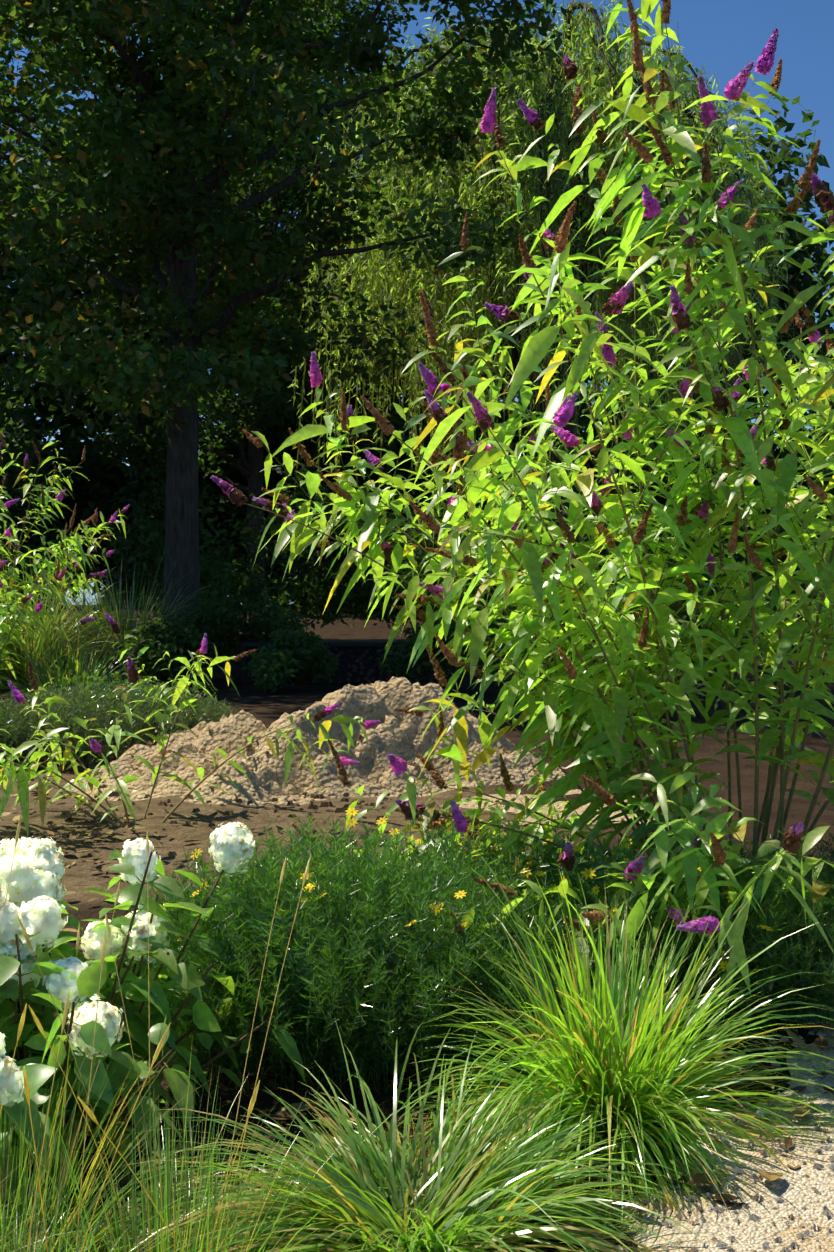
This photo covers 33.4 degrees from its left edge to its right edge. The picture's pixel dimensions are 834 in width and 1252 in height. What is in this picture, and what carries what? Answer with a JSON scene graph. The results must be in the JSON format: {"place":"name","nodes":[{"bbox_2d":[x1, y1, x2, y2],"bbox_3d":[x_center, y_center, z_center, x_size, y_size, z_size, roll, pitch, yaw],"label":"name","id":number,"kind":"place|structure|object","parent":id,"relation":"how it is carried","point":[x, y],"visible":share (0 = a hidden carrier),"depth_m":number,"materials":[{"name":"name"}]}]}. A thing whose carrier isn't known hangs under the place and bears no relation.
{"place":"outdoors","nodes":[
{"label":"outdoors","id":0,"kind":"place"},
{"bbox_2d":[65,580,293,604],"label":"pond water","id":1,"kind":"structure","parent":0,"point":[90,597],"depth_m":52.41,"materials":[{"name":"blue"}]},
{"bbox_2d":[0,603,833,1251],"bbox_3d":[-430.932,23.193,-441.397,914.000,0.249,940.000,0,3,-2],"label":"ground","id":2,"kind":"structure","parent":0,"point":[266,707],"depth_m":7.84,"materials":[{"name":"brown soil"}]},
{"bbox_2d":[0,20,89,427],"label":"tree","id":3,"kind":"object","parent":2,"relation":"on","point":[3,51],"visible":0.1,"depth_m":27.22,"materials":[{"name":"green plant"}]},
{"bbox_2d":[1,576,162,638],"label":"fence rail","id":4,"kind":"object","parent":2,"relation":"on","point":[154,586],"visible":0.12,"depth_m":21.83,"materials":[{"name":"brown wood"}]},
{"bbox_2d":[0,667,240,746],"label":"shrub","id":5,"kind":"object","parent":2,"relation":"on","point":[116,675],"visible":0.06,"depth_m":10.82,"materials":[{"name":"green plant"}]},
{"bbox_2d":[0,822,323,1184],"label":"hydrangea shrub","id":6,"kind":"object","parent":2,"relation":"on","point":[36,903],"visible":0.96,"depth_m":3.66,"materials":[{"name":"green plant"}]},
{"bbox_2d":[36,0,469,606],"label":"tree","id":7,"kind":"object","parent":2,"relation":"on","point":[256,410],"visible":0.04,"depth_m":42.28,"materials":[{"name":"green plant"}]},
{"bbox_2d":[0,0,573,665],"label":"hornbeam tree","id":8,"kind":"object","parent":2,"relation":"on","point":[218,68],"visible":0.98,"depth_m":18.61,"materials":[{"name":"green plant"}]},
{"bbox_2d":[1,676,655,824],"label":"sand pile","id":9,"kind":"object","parent":2,"relation":"on","point":[398,734],"visible":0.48,"depth_m":9.17,"materials":[{"name":"beige sand"}]},
{"bbox_2d":[241,639,450,682],"bbox_3d":[-0.847,0.433,17.265,2.600,0.500,0.650,0,3,-2],"label":"gabion bench","id":10,"kind":"object","parent":2,"relation":"on","point":[356,664],"visible":0.48,"depth_m":16.99,"materials":[{"name":"stone"}]},
{"bbox_2d":[0,0,833,1035],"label":"buddleia bushes","id":11,"kind":"object","parent":2,"relation":"on","point":[652,634],"visible":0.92,"depth_m":5.16,"materials":[{"name":"green plant"}]},
{"bbox_2d":[0,548,833,1251],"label":"grass clumps","id":12,"kind":"object","parent":2,"relation":"on","point":[612,1078],"visible":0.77,"depth_m":3.33,"materials":[{"name":"green plant"}]},
{"bbox_2d":[0,681,833,1096],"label":"plants","id":13,"kind":"object","parent":2,"relation":"on","point":[376,935],"visible":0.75,"depth_m":4.29,"materials":[{"name":"green plant"}]},
{"bbox_2d":[0,0,833,606],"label":"trees","id":14,"kind":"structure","parent":2,"relation":"on","point":[100,486],"depth_m":45.94,"materials":[{"name":"green plant"}]},
{"bbox_2d":[0,385,833,633],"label":"hedge","id":15,"kind":"object","parent":2,"relation":"on","point":[305,595],"visible":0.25,"depth_m":23.82,"materials":[{"name":"green plant"}]},
{"bbox_2d":[0,759,833,1251],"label":"leaf litter","id":16,"kind":"object","parent":2,"relation":"on","point":[822,1043],"visible":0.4,"depth_m":4.01,"materials":[{"name":"brown plant"}]},
{"bbox_2d":[109,533,833,709],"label":"shrub","id":17,"kind":"object","parent":2,"relation":"on","point":[292,655],"visible":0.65,"depth_m":15.85,"materials":[{"name":"green plant"}]},
{"bbox_2d":[288,0,799,626],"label":"willow tree","id":18,"kind":"object","parent":2,"relation":"on","point":[544,96],"visible":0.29,"depth_m":26.04,"materials":[{"name":"green plant"}]},
{"bbox_2d":[0,0,833,465],"label":"sky","id":19,"kind":"structure","parent":0,"point":[727,35],"materials":[{"name":"blue"}]},
{"bbox_2d":[559,1006,833,1251],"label":"gravel path","id":20,"kind":"structure","parent":0,"point":[787,1211],"depth_m":3.29,"materials":[{"name":"beige gravel"}]}
]}

